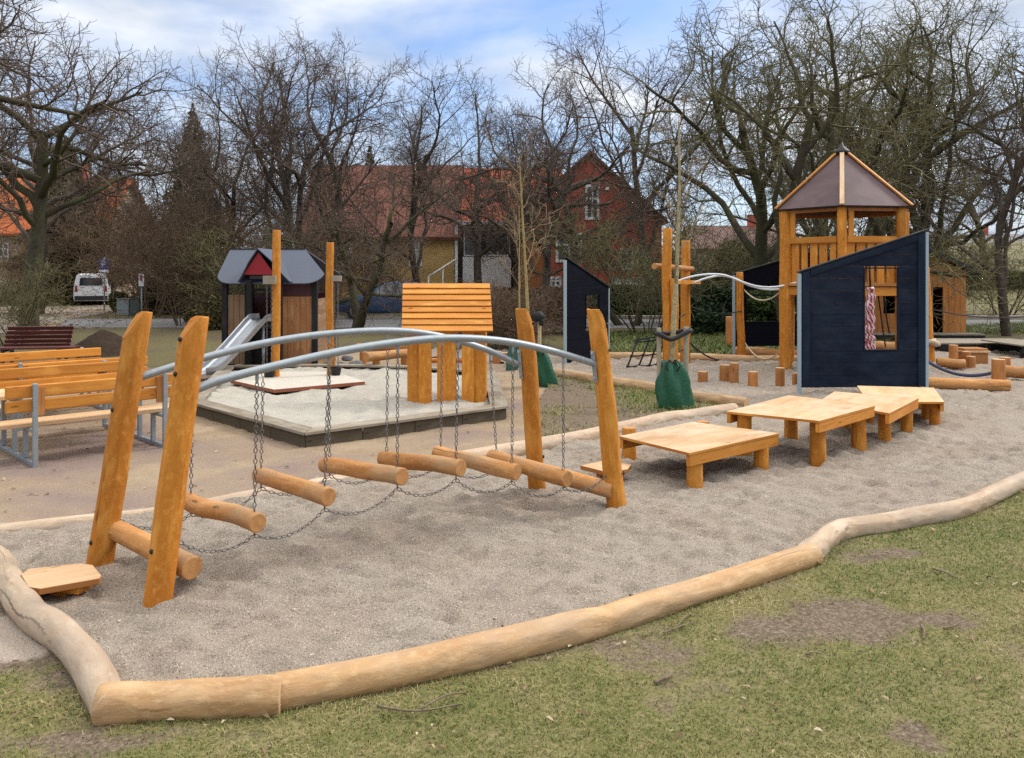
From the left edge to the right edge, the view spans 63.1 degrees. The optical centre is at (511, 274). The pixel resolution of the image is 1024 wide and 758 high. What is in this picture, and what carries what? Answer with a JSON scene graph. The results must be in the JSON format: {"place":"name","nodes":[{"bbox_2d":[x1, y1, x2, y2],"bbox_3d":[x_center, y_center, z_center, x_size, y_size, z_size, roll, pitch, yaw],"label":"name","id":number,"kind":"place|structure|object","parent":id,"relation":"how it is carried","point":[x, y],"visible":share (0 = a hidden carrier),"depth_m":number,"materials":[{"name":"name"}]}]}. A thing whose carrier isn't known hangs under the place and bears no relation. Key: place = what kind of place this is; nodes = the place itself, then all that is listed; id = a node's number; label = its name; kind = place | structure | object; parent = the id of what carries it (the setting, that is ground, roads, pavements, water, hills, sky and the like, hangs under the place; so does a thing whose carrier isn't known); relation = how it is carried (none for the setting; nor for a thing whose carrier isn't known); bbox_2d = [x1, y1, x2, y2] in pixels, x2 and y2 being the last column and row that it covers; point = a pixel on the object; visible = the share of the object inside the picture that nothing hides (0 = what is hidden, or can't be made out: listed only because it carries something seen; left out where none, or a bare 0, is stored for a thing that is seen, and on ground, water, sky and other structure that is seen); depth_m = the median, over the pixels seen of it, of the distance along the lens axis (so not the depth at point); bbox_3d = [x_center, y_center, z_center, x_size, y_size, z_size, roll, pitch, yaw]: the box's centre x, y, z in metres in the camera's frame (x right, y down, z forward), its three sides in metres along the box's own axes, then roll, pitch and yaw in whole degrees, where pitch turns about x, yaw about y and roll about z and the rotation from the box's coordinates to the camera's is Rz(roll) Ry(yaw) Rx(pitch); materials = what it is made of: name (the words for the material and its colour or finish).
{"place":"outdoors","nodes":[
{"label":"outdoors","id":0,"kind":"place"},
{"bbox_2d":[0,303,114,332],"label":"driveway","id":1,"kind":"structure","parent":0,"point":[84,310],"depth_m":38.66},
{"bbox_2d":[73,273,113,304],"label":"parked van","id":2,"kind":"object","parent":1,"relation":"on","point":[78,295],"visible":0.49,"depth_m":47.37,"materials":[{"name":"white paint"}]},
{"bbox_2d":[0,352,545,522],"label":"yard sand","id":3,"kind":"structure","parent":0,"point":[71,472],"depth_m":8.05,"materials":[{"name":"sand"}]},
{"bbox_2d":[0,347,146,430],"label":"picnic table","id":4,"kind":"object","parent":3,"relation":"on","point":[80,354],"visible":0.24,"depth_m":10.76,"materials":[{"name":"wood"}]},
{"bbox_2d":[0,360,172,467],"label":"park bench","id":5,"kind":"object","parent":3,"relation":"on","point":[37,391],"visible":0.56,"depth_m":8.03,"materials":[{"name":"wood"}]},
{"bbox_2d":[196,364,507,447],"bbox_3d":[-2.108,1.694,11.784,4.470,0.232,6.722,0,0,-13],"label":"sandbox","id":6,"kind":"object","parent":3,"relation":"on","point":[293,433],"visible":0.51,"depth_m":9.35,"materials":[{"name":"grey concrete"}]},
{"bbox_2d":[206,366,489,431],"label":"sand","id":7,"kind":"structure","parent":6,"relation":"in","point":[357,403],"depth_m":10.83,"materials":[{"name":"sand"}]},
{"bbox_2d":[201,248,339,374],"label":"play house","id":8,"kind":"structure","parent":7,"relation":"on","point":[303,305],"depth_m":15.19,"materials":[{"name":"brown wood"}]},
{"bbox_2d":[263,230,280,377],"bbox_3d":[-3.704,0.579,12.898,0.286,2.546,0.191,0,0,-42],"label":"hoist pole","id":9,"kind":"object","parent":7,"relation":"on","point":[274,280],"visible":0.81,"depth_m":12.91,"materials":[{"name":"brown wood"}]},
{"bbox_2d":[230,371,364,394],"bbox_3d":[-3.332,1.690,12.777,1.716,0.220,2.086,0,0,-38],"label":"sand table","id":10,"kind":"object","parent":7,"relation":"on","point":[287,381],"visible":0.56,"depth_m":12.34,"materials":[{"name":"brown wood"}]},
{"bbox_2d":[325,242,341,375],"bbox_3d":[-2.812,0.672,13.147,0.307,2.365,0.172,0,0,39],"label":"hoist pole","id":11,"kind":"object","parent":7,"relation":"on","point":[330,320],"visible":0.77,"depth_m":13.14,"materials":[{"name":"brown wood"}]},
{"bbox_2d":[402,283,492,403],"bbox_3d":[-0.860,0.970,10.971,1.236,1.706,0.758,0,0,0],"label":"play kiosk","id":12,"kind":"object","parent":7,"relation":"on","point":[453,308],"visible":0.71,"depth_m":10.75,"materials":[{"name":"brown wood"}]},
{"bbox_2d":[357,343,406,364],"bbox_3d":[-2.378,1.538,15.427,0.990,0.584,1.882,0,0,-12],"label":"log bench","id":13,"kind":"object","parent":3,"relation":"on","point":[376,356],"visible":0.45,"depth_m":14.88,"materials":[{"name":"brown wood"}]},
{"bbox_2d":[490,164,553,308],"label":"young tree","id":14,"kind":"object","parent":3,"relation":"on","point":[519,268],"visible":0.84,"depth_m":15.37,"materials":[{"name":"brown plant"}]},
{"bbox_2d":[477,109,567,313],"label":"young tree","id":15,"kind":"object","parent":3,"relation":"on","point":[525,262],"visible":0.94,"depth_m":13.02,"materials":[{"name":"brown plant"}]},
{"bbox_2d":[536,351,557,386],"bbox_3d":[0.508,1.420,12.992,0.428,0.639,0.259,0,0,0],"label":"watering bag","id":16,"kind":"object","parent":3,"relation":"on","point":[546,373],"visible":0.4,"depth_m":12.91,"materials":[{"name":"green plastic"}]},
{"bbox_2d":[554,368,749,406],"bbox_3d":[1.870,1.676,12.424,0.319,0.203,4.116,0,0,-33],"label":"border log","id":17,"kind":"object","parent":3,"relation":"on","point":[716,399],"visible":0.56,"depth_m":12.24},
{"bbox_2d":[0,347,1023,680],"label":"play gravel","id":18,"kind":"structure","parent":0,"point":[424,569],"depth_m":5.38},
{"bbox_2d":[21,308,630,607],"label":"swinging log bridge","id":19,"kind":"structure","parent":18,"relation":"on","point":[164,554],"depth_m":4.97,"materials":[{"name":"brown wood"}]},
{"bbox_2d":[563,257,609,363],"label":"play wall","id":20,"kind":"structure","parent":18,"relation":"on","point":[577,278],"depth_m":16.50,"materials":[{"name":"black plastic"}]},
{"bbox_2d":[619,420,778,488],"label":"play platform","id":21,"kind":"structure","parent":18,"relation":"on","point":[698,443],"depth_m":7.20,"materials":[{"name":"brown wood"}]},
{"bbox_2d":[651,228,795,362],"bbox_3d":[3.936,0.502,15.302,2.340,2.703,1.610,0,0,36],"label":"climbing frame","id":22,"kind":"object","parent":18,"relation":"on","point":[666,266],"visible":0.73,"depth_m":15.22,"materials":[{"name":"brown wood"}]},
{"bbox_2d":[690,272,778,360],"bbox_3d":[4.581,0.900,16.298,1.912,1.907,1.246,0,0,37],"label":"rope post","id":23,"kind":"object","parent":18,"relation":"on","point":[740,327],"visible":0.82,"depth_m":16.85,"materials":[{"name":"brown wood"}]},
{"bbox_2d":[732,249,818,354],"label":"play wall","id":24,"kind":"structure","parent":18,"relation":"on","point":[761,333],"depth_m":16.94,"materials":[{"name":"black wood"}]},
{"bbox_2d":[726,395,874,466],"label":"play platform","id":25,"kind":"structure","parent":18,"relation":"on","point":[822,416],"depth_m":7.89,"materials":[{"name":"brown wood"}]},
{"bbox_2d":[774,142,913,368],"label":"play tower","id":26,"kind":"structure","parent":18,"relation":"on","point":[842,184],"depth_m":14.77,"materials":[{"name":"brown wood"}]},
{"bbox_2d":[865,266,889,348],"bbox_3d":[6.264,0.543,14.770,0.571,1.697,2.683,0,0,29],"label":"taped rope","id":27,"kind":"object","parent":26,"relation":"hanging from","point":[870,321],"visible":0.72,"depth_m":13.55,"materials":[{"name":"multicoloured fabric"}]},
{"bbox_2d":[797,229,928,393],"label":"play wall","id":28,"kind":"structure","parent":18,"relation":"on","point":[832,351],"depth_m":12.15,"materials":[{"name":"blue wood"}]},
{"bbox_2d":[862,267,898,350],"bbox_3d":[5.388,0.503,12.188,0.532,1.219,0.050,0,0,-3],"label":"window frame","id":29,"kind":"structure","parent":28,"relation":"in","point":[897,268],"depth_m":12.18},
{"bbox_2d":[823,391,918,440],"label":"play platform","id":30,"kind":"structure","parent":18,"relation":"on","point":[889,410],"depth_m":8.88,"materials":[{"name":"brown wood"}]},
{"bbox_2d":[857,386,943,424],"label":"play platform","id":31,"kind":"structure","parent":18,"relation":"on","point":[930,404],"depth_m":9.86,"materials":[{"name":"brown wood"}]},
{"bbox_2d":[929,359,1010,391],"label":"balance beam","id":32,"kind":"structure","parent":18,"relation":"on","point":[997,381],"depth_m":12.46,"materials":[{"name":"brown wood"}]},
{"bbox_2d":[936,338,1019,350],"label":"wooden deck","id":33,"kind":"structure","parent":18,"relation":"on","point":[962,342],"depth_m":18.52,"materials":[{"name":"grey wood"}]},
{"bbox_2d":[0,491,1023,757],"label":"lawn","id":34,"kind":"structure","parent":0,"point":[24,651],"depth_m":3.52,"materials":[{"name":"plant"}]},
{"bbox_2d":[0,545,120,725],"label":"border log","id":35,"kind":"object","parent":34,"relation":"on","point":[73,646],"visible":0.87,"depth_m":3.86,"materials":[{"name":"wood"}]},
{"bbox_2d":[92,674,282,725],"bbox_3d":[-1.276,1.695,3.323,0.708,0.166,0.166,0,0,-6],"label":"border log","id":36,"kind":"object","parent":34,"relation":"on","point":[123,702],"visible":0.88,"depth_m":3.27,"materials":[{"name":"wood"}]},
{"bbox_2d":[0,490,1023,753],"bbox_3d":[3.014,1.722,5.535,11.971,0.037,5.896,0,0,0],"label":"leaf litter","id":37,"kind":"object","parent":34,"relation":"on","point":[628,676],"visible":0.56,"depth_m":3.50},
{"bbox_2d":[274,543,822,711],"bbox_3d":[0.466,1.695,4.164,3.273,0.166,0.277,0,0,-31],"label":"border log","id":38,"kind":"object","parent":34,"relation":"on","point":[313,685],"visible":0.91,"depth_m":3.79,"materials":[{"name":"wood"}]},
{"bbox_2d":[796,471,1023,557],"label":"border log","id":39,"kind":"object","parent":34,"relation":"on","point":[826,538],"visible":0.87,"depth_m":5.77,"materials":[{"name":"wood"}]},
{"bbox_2d":[0,303,1023,604],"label":"ground","id":40,"kind":"structure","parent":0,"point":[162,345],"depth_m":23.05,"materials":[{"name":"plant"}]},
{"bbox_2d":[0,222,67,306],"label":"bare shrub","id":41,"kind":"object","parent":40,"relation":"on","point":[13,271],"visible":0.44,"depth_m":45.82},
{"bbox_2d":[0,324,79,362],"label":"park bench","id":42,"kind":"object","parent":40,"relation":"on","point":[28,342],"visible":0.95,"depth_m":15.78,"materials":[{"name":"wood"}]},
{"bbox_2d":[0,254,93,345],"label":"bare shrub","id":43,"kind":"object","parent":40,"relation":"on","point":[13,312],"visible":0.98,"depth_m":20.89,"materials":[{"name":"brown plant"}]},
{"bbox_2d":[0,0,121,191],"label":"bare tree","id":44,"kind":"object","parent":40,"relation":"on","point":[57,90],"visible":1,"depth_m":17.11,"materials":[{"name":"brown plant"}]},
{"bbox_2d":[0,135,128,305],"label":"conifer tree","id":45,"kind":"object","parent":40,"relation":"on","point":[68,301],"visible":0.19,"depth_m":49.25,"materials":[{"name":"green plant"}]},
{"bbox_2d":[0,166,145,302],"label":"village house","id":46,"kind":"structure","parent":40,"relation":"on","point":[11,228],"depth_m":52.48,"materials":[{"name":"brick"}]},
{"bbox_2d":[2,168,158,304],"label":"bare shrub","id":47,"kind":"object","parent":40,"relation":"on","point":[77,244],"visible":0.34,"depth_m":47.90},
{"bbox_2d":[0,0,180,313],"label":"bare tree","id":48,"kind":"object","parent":40,"relation":"on","point":[8,210],"visible":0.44,"depth_m":36.30,"materials":[{"name":"brown plant"}]},
{"bbox_2d":[71,329,122,357],"bbox_3d":[-9.275,1.517,18.770,3.850,0.605,2.940,0,0,0],"label":"soil mound","id":49,"kind":"object","parent":40,"relation":"on","point":[108,343],"visible":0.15,"depth_m":18.20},
{"bbox_2d":[0,19,216,334],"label":"bare tree","id":50,"kind":"object","parent":40,"relation":"on","point":[41,214],"visible":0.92,"depth_m":23.94,"materials":[{"name":"brown plant"}]},
{"bbox_2d":[20,88,249,302],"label":"bare tree","id":51,"kind":"object","parent":40,"relation":"on","point":[77,140],"visible":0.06,"depth_m":51.51,"materials":[{"name":"brown plant"}]},
{"bbox_2d":[65,185,223,317],"bbox_3d":[-14.822,-0.935,34.489,6.657,5.668,7.719,0,0,34],"label":"bare shrub","id":52,"kind":"object","parent":40,"relation":"on","point":[124,255],"visible":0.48,"depth_m":34.01,"materials":[{"name":"plant"}]},
{"bbox_2d":[68,167,263,305],"bbox_3d":[-15.947,-1.456,37.928,7.948,6.767,9.216,0,0,-26],"label":"bare shrub","id":53,"kind":"object","parent":40,"relation":"on","point":[116,220],"visible":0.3,"depth_m":36.87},
{"bbox_2d":[47,181,292,325],"bbox_3d":[-11.327,-0.741,29.070,7.162,5.259,6.177,0,0,34],"label":"bare shrub","id":54,"kind":"object","parent":40,"relation":"on","point":[162,281],"visible":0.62,"depth_m":28.65,"materials":[{"name":"plant"}]},
{"bbox_2d":[133,103,225,297],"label":"conifer tree","id":55,"kind":"object","parent":40,"relation":"on","point":[173,187],"visible":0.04,"depth_m":40.55,"materials":[{"name":"green plant"}]},
{"bbox_2d":[0,474,364,531],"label":"border log","id":56,"kind":"object","parent":40,"relation":"on","point":[54,523],"visible":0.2,"depth_m":5.75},
{"bbox_2d":[181,294,221,330],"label":"evergreen bush","id":57,"kind":"object","parent":40,"relation":"on","point":[211,310],"visible":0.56,"depth_m":26.61,"materials":[{"name":"green plant"}]},
{"bbox_2d":[130,191,294,323],"bbox_3d":[-10.911,-0.663,31.032,6.938,5.094,5.984,0,0,-36],"label":"bare shrub","id":58,"kind":"object","parent":40,"relation":"on","point":[219,224],"visible":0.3,"depth_m":30.18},
{"bbox_2d":[119,63,335,271],"bbox_3d":[-13.495,-3.850,38.866,10.711,11.668,12.806,0,0,-40],"label":"bare tree","id":59,"kind":"object","parent":40,"relation":"on","point":[205,157],"visible":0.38,"depth_m":37.40,"materials":[{"name":"brown plant"}]},
{"bbox_2d":[136,277,324,314],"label":"hedge","id":60,"kind":"object","parent":40,"relation":"on","point":[152,303],"visible":0.06,"depth_m":36.57,"materials":[{"name":"brown plant"}]},
{"bbox_2d":[148,214,325,310],"bbox_3d":[-9.330,-0.043,28.028,5.807,3.891,5.805,0,0,-20],"label":"bare shrub","id":61,"kind":"object","parent":40,"relation":"on","point":[215,265],"visible":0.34,"depth_m":27.45,"materials":[{"name":"brown plant"}]},
{"bbox_2d":[142,17,423,247],"bbox_3d":[-8.405,-4.089,30.847,9.344,12.068,7.848,0,0,27],"label":"bare tree","id":62,"kind":"object","parent":40,"relation":"on","point":[278,77],"visible":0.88,"depth_m":30.67,"materials":[{"name":"brown plant"}]},
{"bbox_2d":[165,29,422,311],"bbox_3d":[-8.780,-4.395,35.244,11.753,12.803,14.051,0,0,-40],"label":"bare tree","id":63,"kind":"object","parent":40,"relation":"on","point":[332,94],"visible":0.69,"depth_m":33.22,"materials":[{"name":"brown plant"}]},
{"bbox_2d":[220,201,379,309],"bbox_3d":[-7.513,-0.525,30.034,5.641,4.803,6.541,0,0,-6],"label":"bare shrub","id":64,"kind":"object","parent":40,"relation":"on","point":[322,288],"visible":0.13,"depth_m":29.74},
{"bbox_2d":[235,147,488,336],"bbox_3d":[-5.010,-0.679,25.978,6.887,6.689,8.609,0,0,-20],"label":"bare tree","id":65,"kind":"object","parent":40,"relation":"on","point":[359,314],"visible":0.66,"depth_m":25.34,"materials":[{"name":"brown plant"}]},
{"bbox_2d":[337,213,438,313],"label":"bare shrub","id":66,"kind":"object","parent":40,"relation":"on","point":[369,270],"visible":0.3,"depth_m":37.79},
{"bbox_2d":[311,46,506,282],"bbox_3d":[-4.694,-3.932,39.149,9.093,11.745,7.638,0,0,27],"label":"bare tree","id":67,"kind":"object","parent":40,"relation":"on","point":[423,161],"visible":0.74,"depth_m":38.07,"materials":[{"name":"brown plant"}]},
{"bbox_2d":[365,63,588,282],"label":"bare tree","id":68,"kind":"object","parent":40,"relation":"on","point":[477,266],"visible":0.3,"depth_m":41.32,"materials":[{"name":"brown plant"}]},
{"bbox_2d":[377,92,580,173],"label":"bare tree","id":69,"kind":"object","parent":40,"relation":"on","point":[491,117],"visible":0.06,"depth_m":56.73,"materials":[{"name":"brown plant"}]},
{"bbox_2d":[302,150,667,299],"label":"brick house","id":70,"kind":"structure","parent":40,"relation":"on","point":[454,265],"depth_m":45.00,"materials":[{"name":"red brick"}]},
{"bbox_2d":[458,275,562,349],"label":"bare shrub","id":71,"kind":"object","parent":40,"relation":"on","point":[506,322],"visible":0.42,"depth_m":19.45,"materials":[{"name":"plant"}]},
{"bbox_2d":[428,65,607,299],"bbox_3d":[-0.200,-3.315,35.725,8.105,10.469,6.808,0,0,-23],"label":"bare tree","id":72,"kind":"object","parent":40,"relation":"on","point":[566,128],"visible":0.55,"depth_m":35.09,"materials":[{"name":"brown plant"}]},
{"bbox_2d":[420,67,674,300],"bbox_3d":[1.558,-3.071,30.694,8.815,9.967,9.071,0,0,10],"label":"bare tree","id":73,"kind":"object","parent":40,"relation":"on","point":[571,187],"visible":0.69,"depth_m":30.55,"materials":[{"name":"brown plant"}]},
{"bbox_2d":[509,279,596,333],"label":"bare shrub","id":74,"kind":"object","parent":40,"relation":"on","point":[554,297],"visible":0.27,"depth_m":24.56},
{"bbox_2d":[424,50,716,272],"bbox_3d":[2.655,-3.516,33.406,9.908,10.887,9.629,0,0,-35],"label":"bare tree","id":75,"kind":"object","parent":40,"relation":"on","point":[543,180],"visible":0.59,"depth_m":33.21,"materials":[{"name":"brown plant"}]},
{"bbox_2d":[493,190,701,325],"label":"bare tree","id":76,"kind":"object","parent":40,"relation":"on","point":[614,319],"visible":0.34,"depth_m":28.94,"materials":[{"name":"brown plant"}]},
{"bbox_2d":[462,403,737,455],"bbox_3d":[1.137,1.700,9.112,4.378,0.188,0.292,0,0,-42],"label":"border log","id":77,"kind":"object","parent":40,"relation":"on","point":[550,442],"visible":0.44,"depth_m":8.76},
{"bbox_2d":[518,201,753,332],"bbox_3d":[3.368,-0.136,25.152,6.109,4.093,6.107,0,0,-10],"label":"bare shrub","id":78,"kind":"object","parent":40,"relation":"on","point":[635,260],"visible":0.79,"depth_m":24.59,"materials":[{"name":"brown plant"}]},
{"bbox_2d":[537,1,756,280],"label":"bare tree","id":79,"kind":"object","parent":40,"relation":"on","point":[660,106],"visible":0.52,"depth_m":37.87,"materials":[{"name":"brown plant"}]},
{"bbox_2d":[610,284,708,314],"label":"hedge","id":80,"kind":"object","parent":40,"relation":"on","point":[615,308],"visible":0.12,"depth_m":36.54,"materials":[{"name":"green plant"}]},
{"bbox_2d":[634,116,739,273],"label":"birch tree","id":81,"kind":"object","parent":40,"relation":"on","point":[684,181],"visible":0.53,"depth_m":37.33,"materials":[{"name":"brown plant"}]},
{"bbox_2d":[609,352,796,361],"bbox_3d":[3.468,1.689,16.878,4.645,0.205,0.499,0,0,9],"label":"border log","id":82,"kind":"object","parent":40,"relation":"on","point":[693,356],"visible":0.26,"depth_m":16.69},
{"bbox_2d":[641,225,776,312],"bbox_3d":[7.584,-0.019,30.564,5.730,3.841,5.732,0,0,10],"label":"bare shrub","id":83,"kind":"object","parent":40,"relation":"on","point":[720,264],"visible":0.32,"depth_m":30.78,"materials":[{"name":"brown plant"}]},
{"bbox_2d":[678,284,752,334],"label":"evergreen bush","id":84,"kind":"object","parent":40,"relation":"on","point":[702,322],"visible":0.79,"depth_m":24.55,"materials":[{"name":"green plant"}]},
{"bbox_2d":[682,215,776,272],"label":"village house","id":85,"kind":"structure","parent":40,"relation":"on","point":[729,233],"depth_m":68.04,"materials":[{"name":"red brick"}]},
{"bbox_2d":[582,0,932,291],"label":"bare tree","id":86,"kind":"object","parent":40,"relation":"on","point":[760,254],"visible":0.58,"depth_m":26.87,"materials":[{"name":"brown plant"}]},
{"bbox_2d":[746,290,796,321],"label":"evergreen bush","id":87,"kind":"object","parent":40,"relation":"on","point":[758,310],"visible":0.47,"depth_m":25.02,"materials":[{"name":"green plant"}]},
{"bbox_2d":[610,321,1023,354],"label":"grass lawn","id":88,"kind":"structure","parent":40,"relation":"on","point":[974,328],"depth_m":22.01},
{"bbox_2d":[665,31,997,242],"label":"bare tree","id":89,"kind":"object","parent":40,"relation":"on","point":[750,220],"visible":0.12,"depth_m":43.65,"materials":[{"name":"brown plant"}]},
{"bbox_2d":[666,0,1023,333],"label":"bare tree","id":90,"kind":"object","parent":40,"relation":"on","point":[806,144],"visible":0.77,"depth_m":22.55,"materials":[{"name":"brown plant"}]},
{"bbox_2d":[731,0,1023,246],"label":"bare tree","id":91,"kind":"object","parent":40,"relation":"on","point":[893,92],"visible":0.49,"depth_m":28.99,"materials":[{"name":"brown plant"}]},
{"bbox_2d":[735,0,1023,291],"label":"bare tree","id":92,"kind":"object","parent":40,"relation":"on","point":[972,233],"visible":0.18,"depth_m":30.97,"materials":[{"name":"brown plant"}]},
{"bbox_2d":[767,53,1023,251],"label":"bare tree","id":93,"kind":"object","parent":40,"relation":"on","point":[966,209],"visible":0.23,"depth_m":31.37,"materials":[{"name":"brown plant"}]},
{"bbox_2d":[847,246,985,340],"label":"play shed","id":94,"kind":"structure","parent":40,"relation":"on","point":[957,305],"depth_m":23.00,"materials":[{"name":"brown wood"}]},
{"bbox_2d":[863,39,1023,335],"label":"bare tree","id":95,"kind":"object","parent":40,"relation":"on","point":[1015,186],"visible":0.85,"depth_m":23.87,"materials":[{"name":"brown plant"}]},
{"bbox_2d":[879,12,1023,220],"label":"bare tree","id":96,"kind":"object","parent":40,"relation":"on","point":[1014,88],"visible":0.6,"depth_m":26.15,"materials":[{"name":"brown plant"}]},
{"bbox_2d":[960,240,1023,314],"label":"bare shrub","id":97,"kind":"object","parent":40,"relation":"on","point":[1013,272],"visible":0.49,"depth_m":35.52,"materials":[{"name":"brown plant"}]},
{"bbox_2d":[0,0,1023,248],"label":"sky","id":98,"kind":"structure","parent":0,"point":[492,33],"materials":[{"name":"blue"}]},
{"bbox_2d":[58,319,1023,328],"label":"road","id":99,"kind":"structure","parent":0,"point":[170,323],"depth_m":30.03,"materials":[{"name":"asphalt"}]},
{"bbox_2d":[335,281,417,318],"bbox_3d":[-4.946,1.010,33.816,4.298,1.480,2.078,0,0,0],"label":"parked car","id":100,"kind":"object","parent":99,"relation":"on","point":[375,308],"visible":0.12,"depth_m":32.98,"materials":[{"name":"blue paint"}]},
{"bbox_2d":[540,377,713,436],"bbox_3d":[1.700,1.705,11.560,2.900,0.023,6.000,0,0,0],"label":"grass wedge","id":101,"kind":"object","parent":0,"point":[551,396],"depth_m":10.76,"materials":[{"name":"plant"}]},
{"bbox_2d":[655,359,693,409],"bbox_3d":[2.098,1.408,10.719,0.453,0.664,0.300,0,0,-25],"label":"watering bag","id":102,"kind":"object","parent":101,"relation":"on","point":[673,386],"visible":0.89,"depth_m":10.64,"materials":[{"name":"green plastic"}]},
{"bbox_2d":[644,84,729,363],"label":"young tree","id":103,"kind":"object","parent":101,"relation":"on","point":[674,313],"visible":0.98,"depth_m":10.80,"materials":[{"name":"brown plant"}]},
{"bbox_2d":[671,241,1023,313],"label":"grass bank","id":104,"kind":"structure","parent":0,"point":[1018,257],"depth_m":41.59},
{"bbox_2d":[909,94,1023,263],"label":"bare tree","id":105,"kind":"object","parent":104,"relation":"on","point":[977,223],"visible":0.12,"depth_m":45.76,"materials":[{"name":"brown plant"}]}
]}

